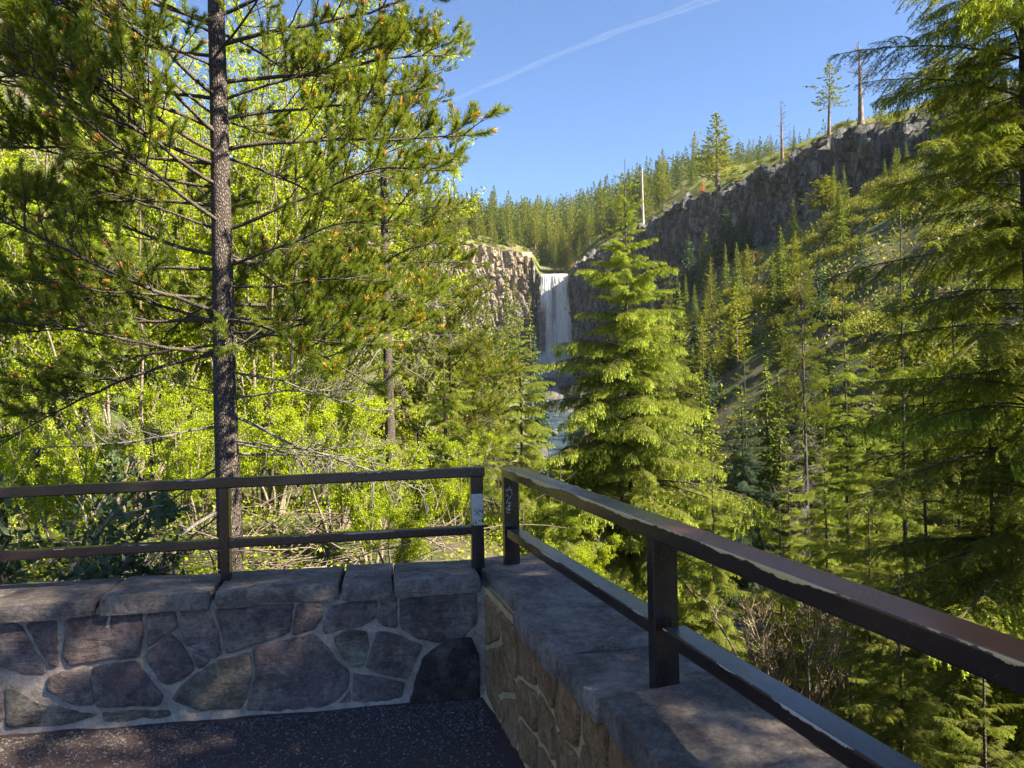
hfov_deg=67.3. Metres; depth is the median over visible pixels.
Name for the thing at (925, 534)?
fir tree
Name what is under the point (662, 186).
conifer
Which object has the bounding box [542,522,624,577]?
leafy shrub
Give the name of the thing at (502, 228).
conifer
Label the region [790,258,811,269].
shrub
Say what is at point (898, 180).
conifer
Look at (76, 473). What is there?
leafy shrub
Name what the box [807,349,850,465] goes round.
conifer
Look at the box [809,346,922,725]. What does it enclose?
fir tree
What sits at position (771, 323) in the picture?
shrub
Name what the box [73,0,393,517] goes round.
willow shrub
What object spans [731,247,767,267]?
shrub
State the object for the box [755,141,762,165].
conifer
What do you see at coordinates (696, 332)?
conifer
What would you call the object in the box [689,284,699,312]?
conifer
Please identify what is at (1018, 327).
conifer
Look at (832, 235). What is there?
shrub
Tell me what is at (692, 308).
conifer
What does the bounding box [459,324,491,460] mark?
conifer
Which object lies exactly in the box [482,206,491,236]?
conifer
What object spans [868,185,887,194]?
shrub
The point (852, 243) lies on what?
shrub
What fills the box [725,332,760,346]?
shrub
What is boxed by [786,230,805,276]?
conifer
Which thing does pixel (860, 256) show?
conifer
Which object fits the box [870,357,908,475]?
conifer
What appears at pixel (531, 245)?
conifer
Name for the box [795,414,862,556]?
conifer
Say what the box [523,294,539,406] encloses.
conifer
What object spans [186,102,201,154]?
conifer
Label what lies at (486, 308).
conifer
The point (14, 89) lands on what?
conifer
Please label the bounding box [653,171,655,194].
conifer
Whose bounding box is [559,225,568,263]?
conifer
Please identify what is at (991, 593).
fir tree
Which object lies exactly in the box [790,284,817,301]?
shrub
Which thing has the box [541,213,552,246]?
conifer
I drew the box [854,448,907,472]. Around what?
shrub
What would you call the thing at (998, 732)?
fir tree
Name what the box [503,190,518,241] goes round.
conifer
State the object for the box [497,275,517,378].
conifer
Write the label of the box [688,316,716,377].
conifer
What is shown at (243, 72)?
willow shrub
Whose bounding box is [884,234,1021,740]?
fir tree
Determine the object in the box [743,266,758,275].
shrub
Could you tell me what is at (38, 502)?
leafy shrub
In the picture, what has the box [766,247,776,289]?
conifer
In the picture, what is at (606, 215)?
conifer
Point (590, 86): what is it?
sky
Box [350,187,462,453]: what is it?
conifer
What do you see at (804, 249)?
conifer
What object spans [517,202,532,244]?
conifer
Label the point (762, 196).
cliff
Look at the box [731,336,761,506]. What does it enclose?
pine tree
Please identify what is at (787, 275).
shrub
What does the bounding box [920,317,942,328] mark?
shrub
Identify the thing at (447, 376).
conifer
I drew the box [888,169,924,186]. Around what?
shrub
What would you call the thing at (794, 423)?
conifer
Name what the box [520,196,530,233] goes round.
conifer
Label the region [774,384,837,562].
conifer
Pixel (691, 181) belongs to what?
conifer
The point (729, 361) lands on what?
conifer
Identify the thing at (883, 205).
shrub
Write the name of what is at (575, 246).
conifer
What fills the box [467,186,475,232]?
conifer
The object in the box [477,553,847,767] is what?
stone wall
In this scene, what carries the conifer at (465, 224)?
on the terrain at (756, 359)
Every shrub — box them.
[0,1,297,524]
[0,10,210,506]
[0,49,292,479]
[0,66,210,484]
[0,124,31,288]
[0,124,198,485]
[0,400,39,526]
[0,415,133,547]
[0,450,189,584]
[4,73,365,459]
[5,529,187,582]
[18,378,183,528]
[28,0,449,505]
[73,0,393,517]
[113,103,354,475]
[130,371,292,517]
[136,400,271,532]
[149,0,469,467]
[156,108,353,415]
[158,3,451,435]
[173,43,485,445]
[234,146,473,437]
[238,385,341,517]
[248,389,400,532]
[259,356,391,512]
[284,395,350,495]
[325,406,445,563]
[340,465,453,562]
[353,335,447,482]
[403,425,507,537]
[500,485,590,553]
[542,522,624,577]
[665,382,686,396]
[685,311,710,323]
[687,378,712,389]
[710,305,738,322]
[721,286,738,296]
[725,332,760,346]
[726,299,754,312]
[728,295,750,307]
[730,175,739,180]
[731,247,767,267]
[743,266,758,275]
[746,283,763,293]
[749,284,769,298]
[749,288,779,305]
[755,401,781,410]
[759,288,782,299]
[760,313,789,327]
[762,336,775,344]
[764,518,830,547]
[773,268,801,286]
[777,282,810,300]
[778,284,811,302]
[785,244,795,250]
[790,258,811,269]
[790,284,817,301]
[803,294,849,318]
[804,233,826,244]
[806,413,818,426]
[811,245,843,262]
[820,211,835,221]
[820,217,848,234]
[823,280,858,296]
[824,226,855,243]
[834,301,866,316]
[838,311,900,336]
[842,233,877,251]
[844,195,875,216]
[844,196,862,207]
[846,214,865,226]
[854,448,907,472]
[859,175,889,195]
[860,339,920,366]
[867,211,890,224]
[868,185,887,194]
[875,196,894,209]
[880,177,893,186]
[882,117,900,125]
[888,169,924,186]
[890,200,922,216]
[892,109,909,117]
[908,342,937,353]
[912,268,943,285]
[915,222,965,243]
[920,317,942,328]
[927,165,952,180]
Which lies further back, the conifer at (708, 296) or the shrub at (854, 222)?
the conifer at (708, 296)
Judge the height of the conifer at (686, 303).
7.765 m
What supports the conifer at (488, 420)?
on the terrain at (756, 359)
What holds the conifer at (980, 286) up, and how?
on the terrain at (756, 359)
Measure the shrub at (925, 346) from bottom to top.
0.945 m
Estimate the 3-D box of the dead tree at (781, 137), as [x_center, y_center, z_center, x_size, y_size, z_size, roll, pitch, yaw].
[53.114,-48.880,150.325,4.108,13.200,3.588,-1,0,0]
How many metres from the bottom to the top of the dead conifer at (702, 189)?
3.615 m
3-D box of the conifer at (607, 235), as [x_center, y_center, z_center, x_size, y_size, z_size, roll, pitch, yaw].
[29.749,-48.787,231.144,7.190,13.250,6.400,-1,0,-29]
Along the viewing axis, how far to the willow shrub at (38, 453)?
12.26 m
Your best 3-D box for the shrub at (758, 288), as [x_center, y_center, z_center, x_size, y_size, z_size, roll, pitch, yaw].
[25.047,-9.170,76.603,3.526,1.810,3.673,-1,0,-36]
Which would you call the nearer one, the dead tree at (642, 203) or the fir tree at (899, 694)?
the fir tree at (899, 694)
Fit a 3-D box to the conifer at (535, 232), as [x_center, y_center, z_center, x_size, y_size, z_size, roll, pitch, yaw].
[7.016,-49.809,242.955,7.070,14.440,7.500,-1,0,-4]
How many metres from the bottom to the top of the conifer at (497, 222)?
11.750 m
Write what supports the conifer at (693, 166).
on the terrain at (756, 359)
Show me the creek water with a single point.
(556, 439)
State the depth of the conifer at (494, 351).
59.98 m
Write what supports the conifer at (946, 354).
on the terrain at (756, 359)
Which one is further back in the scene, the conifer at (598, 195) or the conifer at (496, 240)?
the conifer at (598, 195)
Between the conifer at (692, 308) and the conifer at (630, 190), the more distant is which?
the conifer at (630, 190)
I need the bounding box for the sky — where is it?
[54,0,1018,210]
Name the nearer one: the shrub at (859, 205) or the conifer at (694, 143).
the shrub at (859, 205)
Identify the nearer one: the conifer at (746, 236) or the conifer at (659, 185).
the conifer at (746, 236)
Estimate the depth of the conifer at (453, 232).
216.71 m
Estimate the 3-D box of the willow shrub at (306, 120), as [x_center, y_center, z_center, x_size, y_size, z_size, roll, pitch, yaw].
[-4.335,-3.216,17.746,6.709,11.052,7.706,-1,0,-28]
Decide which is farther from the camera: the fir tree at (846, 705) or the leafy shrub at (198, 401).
the leafy shrub at (198, 401)
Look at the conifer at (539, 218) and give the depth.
257.36 m
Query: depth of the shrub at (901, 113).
123.08 m
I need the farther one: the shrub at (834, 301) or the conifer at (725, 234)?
the conifer at (725, 234)
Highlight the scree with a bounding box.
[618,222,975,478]
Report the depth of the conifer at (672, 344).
67.94 m
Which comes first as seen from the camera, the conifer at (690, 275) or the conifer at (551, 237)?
the conifer at (690, 275)
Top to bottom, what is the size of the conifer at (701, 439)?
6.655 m
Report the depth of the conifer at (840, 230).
67.01 m
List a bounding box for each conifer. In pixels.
[0,87,35,210]
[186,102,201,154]
[265,35,428,410]
[270,148,365,427]
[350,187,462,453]
[419,184,427,221]
[430,300,472,448]
[432,320,462,424]
[433,182,448,228]
[433,265,472,388]
[439,180,459,229]
[439,331,502,482]
[449,202,459,234]
[454,194,471,236]
[457,204,472,236]
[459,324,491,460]
[466,298,484,397]
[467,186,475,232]
[467,188,486,240]
[472,202,484,235]
[476,362,501,512]
[479,281,501,379]
[480,223,487,241]
[482,190,500,232]
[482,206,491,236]
[483,209,499,243]
[483,319,517,444]
[485,185,500,230]
[485,326,519,463]
[492,230,499,247]
[494,207,505,242]
[497,209,509,245]
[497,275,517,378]
[498,195,513,237]
[499,210,508,241]
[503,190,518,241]
[506,287,529,392]
[508,222,516,247]
[514,212,526,246]
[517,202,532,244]
[519,195,522,217]
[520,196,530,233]
[522,205,532,244]
[522,329,549,428]
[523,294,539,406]
[524,207,545,251]
[525,204,542,248]
[527,202,543,243]
[529,194,544,234]
[529,371,552,444]
[536,215,546,258]
[538,201,556,246]
[539,227,548,262]
[540,214,553,263]
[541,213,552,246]
[542,229,559,263]
[548,237,561,273]
[549,225,562,263]
[550,209,563,256]
[557,197,581,248]
[558,216,573,262]
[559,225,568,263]
[559,241,569,271]
[566,232,574,269]
[570,221,581,261]
[572,208,591,249]
[574,236,584,259]
[577,198,586,238]
[578,209,590,251]
[579,204,598,244]
[583,218,593,240]
[591,183,604,232]
[593,179,612,234]
[593,191,603,231]
[594,193,618,236]
[600,200,616,238]
[602,183,610,215]
[608,185,614,217]
[614,179,628,228]
[619,191,633,228]
[626,173,636,209]
[632,163,640,204]
[634,187,645,225]
[636,174,653,220]
[639,156,651,198]
[644,176,654,213]
[647,301,658,325]
[649,175,655,203]
[651,302,677,386]
[652,148,671,205]
[652,159,665,201]
[652,177,662,210]
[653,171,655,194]
[655,155,667,192]
[658,286,666,308]
[666,178,672,195]
[669,274,683,316]
[670,234,704,300]
[671,283,691,367]
[675,320,712,376]
[677,274,691,327]
[678,172,684,190]
[678,360,724,464]
[681,344,702,395]
[684,112,749,186]
[685,144,700,187]
[686,131,701,179]
[686,296,697,324]
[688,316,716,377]
[689,168,695,185]
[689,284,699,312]
[691,227,715,290]
[697,256,721,307]
[697,282,717,311]
[698,130,719,174]
[699,181,704,194]
[699,294,711,324]
[701,361,720,411]
[703,286,766,366]
[703,297,726,326]
[704,206,741,266]
[704,330,726,376]
[714,319,730,369]
[716,244,734,294]
[716,390,766,500]
[720,131,737,167]
[723,325,738,372]
[726,443,753,577]
[727,242,745,300]
[729,212,759,254]
[737,356,796,490]
[738,285,750,314]
[739,243,754,284]
[745,148,752,169]
[753,375,801,530]
[754,488,770,600]
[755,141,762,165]
[758,262,781,329]
[761,320,795,364]
[763,225,796,317]
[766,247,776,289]
[767,134,775,156]
[767,363,814,480]
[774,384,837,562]
[783,198,801,248]
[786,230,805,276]
[791,126,797,150]
[794,385,853,518]
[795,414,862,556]
[799,175,855,213]
[800,236,807,259]
[802,63,852,135]
[803,254,839,327]
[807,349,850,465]
[826,165,839,209]
[827,182,851,234]
[828,189,850,251]
[829,353,870,467]
[835,165,849,212]
[843,119,851,127]
[852,227,870,279]
[854,412,909,529]
[867,278,924,427]
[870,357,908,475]
[872,101,888,122]
[880,158,889,180]
[883,499,925,589]
[887,148,912,224]
[888,148,903,181]
[895,307,1000,525]
[901,141,909,171]
[907,160,925,200]
[909,322,966,455]
[915,39,966,92]
[918,116,938,174]
[937,458,973,560]
[957,235,1014,388]
[989,81,1004,131]
[991,356,1022,446]
[1010,300,1023,402]
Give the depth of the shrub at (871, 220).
68.89 m
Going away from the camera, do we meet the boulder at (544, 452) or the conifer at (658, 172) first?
the boulder at (544, 452)
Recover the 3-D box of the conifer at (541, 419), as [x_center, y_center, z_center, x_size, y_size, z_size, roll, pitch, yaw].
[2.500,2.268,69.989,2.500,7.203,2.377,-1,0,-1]
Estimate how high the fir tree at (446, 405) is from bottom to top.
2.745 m
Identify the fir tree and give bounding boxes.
[386,425,469,524]
[405,357,529,530]
[466,403,541,553]
[475,301,576,558]
[521,159,780,670]
[531,452,633,593]
[677,440,775,677]
[686,388,800,628]
[730,445,820,686]
[731,505,846,717]
[774,425,874,729]
[786,270,901,719]
[801,509,919,759]
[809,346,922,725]
[812,0,1023,767]
[821,664,893,763]
[831,209,962,741]
[835,574,976,767]
[869,393,973,767]
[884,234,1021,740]
[896,580,982,765]
[916,320,1023,767]
[933,678,1023,767]
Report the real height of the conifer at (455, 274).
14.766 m
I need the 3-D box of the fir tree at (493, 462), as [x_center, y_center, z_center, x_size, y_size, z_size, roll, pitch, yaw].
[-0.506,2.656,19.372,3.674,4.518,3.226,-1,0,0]
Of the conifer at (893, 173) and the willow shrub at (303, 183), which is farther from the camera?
the conifer at (893, 173)
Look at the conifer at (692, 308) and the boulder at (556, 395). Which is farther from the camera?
the boulder at (556, 395)
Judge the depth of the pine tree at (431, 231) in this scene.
13.37 m
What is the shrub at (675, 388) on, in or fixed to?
on the terrain at (756, 359)
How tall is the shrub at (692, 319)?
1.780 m
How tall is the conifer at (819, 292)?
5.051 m
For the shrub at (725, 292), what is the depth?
91.77 m
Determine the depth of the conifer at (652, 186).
243.09 m
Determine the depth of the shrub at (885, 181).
81.14 m
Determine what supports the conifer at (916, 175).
on the terrain at (756, 359)
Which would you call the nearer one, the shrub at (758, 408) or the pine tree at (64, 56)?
the pine tree at (64, 56)
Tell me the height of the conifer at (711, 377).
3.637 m
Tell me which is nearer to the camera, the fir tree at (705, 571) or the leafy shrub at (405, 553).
the leafy shrub at (405, 553)
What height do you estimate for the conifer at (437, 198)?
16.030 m
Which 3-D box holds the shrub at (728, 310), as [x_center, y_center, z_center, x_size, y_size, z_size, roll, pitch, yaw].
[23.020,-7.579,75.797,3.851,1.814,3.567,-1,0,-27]
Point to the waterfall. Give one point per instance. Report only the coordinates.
(561, 326)
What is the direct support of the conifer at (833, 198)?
on the terrain at (756, 359)
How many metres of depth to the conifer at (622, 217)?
229.36 m
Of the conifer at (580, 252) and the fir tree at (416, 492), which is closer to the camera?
the fir tree at (416, 492)
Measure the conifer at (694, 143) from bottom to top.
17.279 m
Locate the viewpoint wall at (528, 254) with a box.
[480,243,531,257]
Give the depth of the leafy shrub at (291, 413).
8.28 m
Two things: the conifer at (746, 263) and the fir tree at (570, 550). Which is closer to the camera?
the fir tree at (570, 550)
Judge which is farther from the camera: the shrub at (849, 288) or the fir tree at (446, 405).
the shrub at (849, 288)
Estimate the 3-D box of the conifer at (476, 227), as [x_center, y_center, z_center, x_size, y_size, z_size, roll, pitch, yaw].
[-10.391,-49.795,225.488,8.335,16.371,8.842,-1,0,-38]
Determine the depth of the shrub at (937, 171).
61.26 m
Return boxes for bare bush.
[686,581,859,742]
[712,587,825,690]
[770,578,887,720]
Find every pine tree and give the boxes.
[0,0,513,577]
[283,0,490,498]
[370,211,529,531]
[458,329,517,530]
[649,276,705,551]
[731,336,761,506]
[765,251,841,564]
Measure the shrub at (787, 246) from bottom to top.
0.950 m
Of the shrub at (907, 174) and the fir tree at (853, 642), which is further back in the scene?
the shrub at (907, 174)
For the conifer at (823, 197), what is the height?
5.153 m
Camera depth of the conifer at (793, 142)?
161.04 m
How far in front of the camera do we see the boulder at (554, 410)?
98.94 m
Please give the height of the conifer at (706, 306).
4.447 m
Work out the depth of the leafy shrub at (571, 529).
11.48 m
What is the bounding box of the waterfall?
[528,274,578,380]
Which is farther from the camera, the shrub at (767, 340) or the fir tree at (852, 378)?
the shrub at (767, 340)
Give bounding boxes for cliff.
[340,77,1018,381]
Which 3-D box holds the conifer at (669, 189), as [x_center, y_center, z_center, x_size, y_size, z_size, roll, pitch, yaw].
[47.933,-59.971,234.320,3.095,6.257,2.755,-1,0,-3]
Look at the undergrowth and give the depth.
55.71 m
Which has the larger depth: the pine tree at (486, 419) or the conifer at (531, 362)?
the conifer at (531, 362)
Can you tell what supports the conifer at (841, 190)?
on the terrain at (756, 359)
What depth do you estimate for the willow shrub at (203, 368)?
12.60 m
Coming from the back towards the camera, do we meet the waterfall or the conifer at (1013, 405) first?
the waterfall
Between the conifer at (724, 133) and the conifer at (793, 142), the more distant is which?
the conifer at (724, 133)
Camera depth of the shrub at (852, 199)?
86.60 m
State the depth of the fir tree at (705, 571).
14.85 m
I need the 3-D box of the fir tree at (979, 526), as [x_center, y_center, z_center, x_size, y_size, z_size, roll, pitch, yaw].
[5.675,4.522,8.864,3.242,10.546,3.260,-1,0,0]
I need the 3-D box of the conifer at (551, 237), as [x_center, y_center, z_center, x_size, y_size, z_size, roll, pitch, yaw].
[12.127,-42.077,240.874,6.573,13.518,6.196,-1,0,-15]
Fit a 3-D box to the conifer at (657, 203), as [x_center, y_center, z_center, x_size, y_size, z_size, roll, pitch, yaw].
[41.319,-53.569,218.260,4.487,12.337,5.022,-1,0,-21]
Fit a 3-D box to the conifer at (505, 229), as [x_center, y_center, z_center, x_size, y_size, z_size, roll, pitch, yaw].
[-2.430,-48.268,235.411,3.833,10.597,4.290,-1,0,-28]
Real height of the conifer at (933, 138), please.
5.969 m
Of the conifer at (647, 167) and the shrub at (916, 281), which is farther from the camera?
the conifer at (647, 167)
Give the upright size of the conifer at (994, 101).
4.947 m
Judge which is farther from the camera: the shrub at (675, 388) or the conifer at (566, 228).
the conifer at (566, 228)
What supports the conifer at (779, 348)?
on the terrain at (756, 359)
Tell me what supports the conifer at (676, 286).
on the terrain at (756, 359)
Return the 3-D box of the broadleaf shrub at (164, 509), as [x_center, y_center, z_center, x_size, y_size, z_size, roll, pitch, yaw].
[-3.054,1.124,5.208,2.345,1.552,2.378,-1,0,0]
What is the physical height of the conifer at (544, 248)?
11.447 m
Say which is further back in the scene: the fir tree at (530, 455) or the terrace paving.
the fir tree at (530, 455)
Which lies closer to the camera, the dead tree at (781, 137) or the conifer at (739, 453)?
the conifer at (739, 453)
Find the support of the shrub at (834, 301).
on the terrain at (756, 359)
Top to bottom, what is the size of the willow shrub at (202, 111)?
9.569 m
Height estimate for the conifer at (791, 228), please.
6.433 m
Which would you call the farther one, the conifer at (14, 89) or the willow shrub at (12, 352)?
the conifer at (14, 89)
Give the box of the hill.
[375,80,1013,277]
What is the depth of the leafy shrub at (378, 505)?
7.32 m
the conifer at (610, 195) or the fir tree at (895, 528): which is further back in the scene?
the conifer at (610, 195)
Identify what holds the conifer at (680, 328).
on the terrain at (756, 359)
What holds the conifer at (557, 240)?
on the terrain at (756, 359)
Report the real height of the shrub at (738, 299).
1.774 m
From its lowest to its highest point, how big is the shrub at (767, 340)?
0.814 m
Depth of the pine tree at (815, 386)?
29.97 m
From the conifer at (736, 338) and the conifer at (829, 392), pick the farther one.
the conifer at (736, 338)
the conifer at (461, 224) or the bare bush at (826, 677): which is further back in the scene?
the conifer at (461, 224)
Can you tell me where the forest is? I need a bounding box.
[279,110,880,252]
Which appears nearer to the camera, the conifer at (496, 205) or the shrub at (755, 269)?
the shrub at (755, 269)
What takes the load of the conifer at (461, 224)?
on the terrain at (756, 359)
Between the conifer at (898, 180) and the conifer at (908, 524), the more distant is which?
the conifer at (898, 180)
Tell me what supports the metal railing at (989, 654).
on the stone wall at (567, 671)
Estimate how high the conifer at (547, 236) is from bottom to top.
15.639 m
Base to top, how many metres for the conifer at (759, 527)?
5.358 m
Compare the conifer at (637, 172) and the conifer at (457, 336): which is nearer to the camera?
the conifer at (457, 336)
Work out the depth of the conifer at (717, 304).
83.91 m
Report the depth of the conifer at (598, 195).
239.75 m
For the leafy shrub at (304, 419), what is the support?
on the terrain at (756, 359)
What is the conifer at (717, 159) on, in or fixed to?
on the terrain at (756, 359)
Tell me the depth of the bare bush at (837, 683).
12.31 m
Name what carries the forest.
on the hill
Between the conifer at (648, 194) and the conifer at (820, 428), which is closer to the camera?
the conifer at (820, 428)
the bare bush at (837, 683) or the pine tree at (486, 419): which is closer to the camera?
the bare bush at (837, 683)
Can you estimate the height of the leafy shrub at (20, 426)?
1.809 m
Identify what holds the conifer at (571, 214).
on the terrain at (756, 359)
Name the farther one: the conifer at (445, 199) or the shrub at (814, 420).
the conifer at (445, 199)
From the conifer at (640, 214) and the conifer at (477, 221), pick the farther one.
the conifer at (477, 221)
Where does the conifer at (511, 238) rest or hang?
on the terrain at (756, 359)
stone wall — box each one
[0,560,485,734]
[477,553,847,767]
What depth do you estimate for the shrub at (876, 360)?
41.66 m
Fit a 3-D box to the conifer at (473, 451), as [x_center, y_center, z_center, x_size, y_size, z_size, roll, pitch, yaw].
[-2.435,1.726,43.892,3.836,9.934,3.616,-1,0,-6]
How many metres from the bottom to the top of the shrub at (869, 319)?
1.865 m
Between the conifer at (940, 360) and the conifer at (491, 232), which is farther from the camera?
the conifer at (491, 232)
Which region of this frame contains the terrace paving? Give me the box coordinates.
[0,697,524,767]
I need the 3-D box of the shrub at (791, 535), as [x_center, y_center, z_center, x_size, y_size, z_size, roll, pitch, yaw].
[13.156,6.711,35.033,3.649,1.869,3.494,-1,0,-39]
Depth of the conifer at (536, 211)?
248.79 m
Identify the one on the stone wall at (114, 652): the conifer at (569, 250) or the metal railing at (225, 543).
the metal railing at (225, 543)
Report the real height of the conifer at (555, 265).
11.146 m
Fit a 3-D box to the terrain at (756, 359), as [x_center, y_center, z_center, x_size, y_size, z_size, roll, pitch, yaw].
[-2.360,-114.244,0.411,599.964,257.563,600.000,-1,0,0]
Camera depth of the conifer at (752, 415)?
39.14 m
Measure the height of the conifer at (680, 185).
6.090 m
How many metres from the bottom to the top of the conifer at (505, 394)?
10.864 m
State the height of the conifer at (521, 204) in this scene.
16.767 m
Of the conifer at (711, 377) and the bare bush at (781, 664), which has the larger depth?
the conifer at (711, 377)
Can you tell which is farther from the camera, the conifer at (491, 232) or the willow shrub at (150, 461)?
the conifer at (491, 232)
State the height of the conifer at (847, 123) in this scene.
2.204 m
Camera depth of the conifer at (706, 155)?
238.05 m
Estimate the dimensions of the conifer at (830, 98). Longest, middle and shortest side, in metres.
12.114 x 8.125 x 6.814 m
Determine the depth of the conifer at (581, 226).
241.54 m
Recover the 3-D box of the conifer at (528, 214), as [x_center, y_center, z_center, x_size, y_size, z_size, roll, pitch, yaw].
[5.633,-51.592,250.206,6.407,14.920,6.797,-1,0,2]
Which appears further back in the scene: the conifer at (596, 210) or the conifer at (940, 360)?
the conifer at (596, 210)
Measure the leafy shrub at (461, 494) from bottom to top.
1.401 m
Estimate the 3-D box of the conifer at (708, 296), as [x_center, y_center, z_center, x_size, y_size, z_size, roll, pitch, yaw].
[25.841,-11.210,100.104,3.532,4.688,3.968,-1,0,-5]
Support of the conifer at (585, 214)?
on the terrain at (756, 359)
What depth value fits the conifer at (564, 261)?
227.42 m
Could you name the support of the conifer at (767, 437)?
on the terrain at (756, 359)
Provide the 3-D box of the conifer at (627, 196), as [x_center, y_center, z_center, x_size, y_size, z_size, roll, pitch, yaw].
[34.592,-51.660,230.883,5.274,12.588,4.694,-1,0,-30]
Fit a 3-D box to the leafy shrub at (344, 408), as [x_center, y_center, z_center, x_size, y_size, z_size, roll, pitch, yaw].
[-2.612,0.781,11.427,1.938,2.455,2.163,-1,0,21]
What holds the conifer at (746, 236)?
on the terrain at (756, 359)
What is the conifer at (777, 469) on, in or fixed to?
on the terrain at (756, 359)
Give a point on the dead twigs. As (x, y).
(278, 529)
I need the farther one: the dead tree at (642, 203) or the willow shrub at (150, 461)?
the dead tree at (642, 203)
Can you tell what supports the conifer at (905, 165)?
on the terrain at (756, 359)
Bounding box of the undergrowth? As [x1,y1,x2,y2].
[588,133,1021,551]
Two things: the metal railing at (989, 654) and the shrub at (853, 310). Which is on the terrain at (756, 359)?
the shrub at (853, 310)
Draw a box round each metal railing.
[0,466,484,584]
[502,466,1023,767]
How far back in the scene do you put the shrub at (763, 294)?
64.83 m
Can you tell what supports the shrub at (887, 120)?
on the terrain at (756, 359)
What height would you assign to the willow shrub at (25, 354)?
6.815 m
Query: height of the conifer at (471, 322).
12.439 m
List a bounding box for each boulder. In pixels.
[523,444,547,460]
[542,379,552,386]
[543,391,563,400]
[549,405,573,411]
[558,379,575,388]
[566,386,587,401]
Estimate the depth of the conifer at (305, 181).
23.16 m
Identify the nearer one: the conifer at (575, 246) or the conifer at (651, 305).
the conifer at (651, 305)
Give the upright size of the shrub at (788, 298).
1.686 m
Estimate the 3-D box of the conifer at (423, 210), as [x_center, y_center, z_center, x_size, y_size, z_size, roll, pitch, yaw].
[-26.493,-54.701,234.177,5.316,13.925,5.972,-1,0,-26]
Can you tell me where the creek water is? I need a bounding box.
[540,382,798,683]
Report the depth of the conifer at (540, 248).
245.55 m
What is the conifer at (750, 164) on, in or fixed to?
on the terrain at (756, 359)
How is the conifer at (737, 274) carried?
on the terrain at (756, 359)
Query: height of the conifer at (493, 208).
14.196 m
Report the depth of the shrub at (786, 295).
58.42 m
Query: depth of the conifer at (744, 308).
72.04 m
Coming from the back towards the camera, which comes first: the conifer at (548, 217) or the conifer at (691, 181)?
the conifer at (548, 217)
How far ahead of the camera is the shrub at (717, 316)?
77.85 m
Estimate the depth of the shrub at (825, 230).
81.03 m
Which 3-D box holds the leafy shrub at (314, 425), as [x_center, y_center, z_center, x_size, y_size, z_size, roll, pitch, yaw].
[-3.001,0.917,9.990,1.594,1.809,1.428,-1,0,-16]
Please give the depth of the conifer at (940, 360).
32.32 m
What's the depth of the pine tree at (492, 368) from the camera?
16.54 m
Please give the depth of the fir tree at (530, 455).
26.73 m
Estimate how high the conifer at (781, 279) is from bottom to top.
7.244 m
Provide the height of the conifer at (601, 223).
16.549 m
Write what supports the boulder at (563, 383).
on the terrain at (756, 359)
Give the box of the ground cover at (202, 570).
[0,448,632,590]
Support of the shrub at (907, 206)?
on the terrain at (756, 359)
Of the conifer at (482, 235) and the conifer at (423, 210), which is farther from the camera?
the conifer at (423, 210)
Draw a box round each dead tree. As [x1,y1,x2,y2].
[641,169,646,223]
[773,101,791,164]
[842,43,877,124]
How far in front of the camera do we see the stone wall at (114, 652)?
3.82 m
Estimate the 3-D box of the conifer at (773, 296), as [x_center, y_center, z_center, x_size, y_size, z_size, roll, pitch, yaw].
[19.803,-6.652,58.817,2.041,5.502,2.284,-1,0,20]
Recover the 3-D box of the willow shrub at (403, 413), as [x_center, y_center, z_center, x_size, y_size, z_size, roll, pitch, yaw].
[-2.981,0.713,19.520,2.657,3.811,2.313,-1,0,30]
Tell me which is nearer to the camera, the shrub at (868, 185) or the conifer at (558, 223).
the shrub at (868, 185)
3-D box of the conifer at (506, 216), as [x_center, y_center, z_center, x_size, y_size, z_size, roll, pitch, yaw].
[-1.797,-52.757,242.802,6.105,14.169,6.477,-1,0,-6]
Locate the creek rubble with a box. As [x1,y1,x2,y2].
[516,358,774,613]
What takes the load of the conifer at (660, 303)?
on the terrain at (756, 359)
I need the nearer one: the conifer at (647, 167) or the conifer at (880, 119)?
the conifer at (880, 119)
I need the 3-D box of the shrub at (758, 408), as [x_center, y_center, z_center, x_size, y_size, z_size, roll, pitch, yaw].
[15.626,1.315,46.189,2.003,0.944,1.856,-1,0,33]
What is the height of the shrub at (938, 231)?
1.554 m
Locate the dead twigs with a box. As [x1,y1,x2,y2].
[0,457,586,581]
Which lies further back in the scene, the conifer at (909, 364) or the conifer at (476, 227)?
the conifer at (476, 227)
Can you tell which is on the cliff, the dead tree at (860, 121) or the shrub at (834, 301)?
the dead tree at (860, 121)
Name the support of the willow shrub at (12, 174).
on the terrain at (756, 359)
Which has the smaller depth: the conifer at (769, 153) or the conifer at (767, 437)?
the conifer at (767, 437)
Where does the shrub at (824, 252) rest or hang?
on the terrain at (756, 359)
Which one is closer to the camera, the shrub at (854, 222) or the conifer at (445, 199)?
the shrub at (854, 222)
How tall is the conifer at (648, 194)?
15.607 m
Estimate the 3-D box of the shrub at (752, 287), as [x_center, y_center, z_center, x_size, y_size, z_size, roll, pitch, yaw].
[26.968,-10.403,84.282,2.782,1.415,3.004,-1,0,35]
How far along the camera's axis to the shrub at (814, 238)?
83.28 m
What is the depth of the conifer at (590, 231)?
238.53 m
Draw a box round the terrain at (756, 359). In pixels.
[0,9,1022,688]

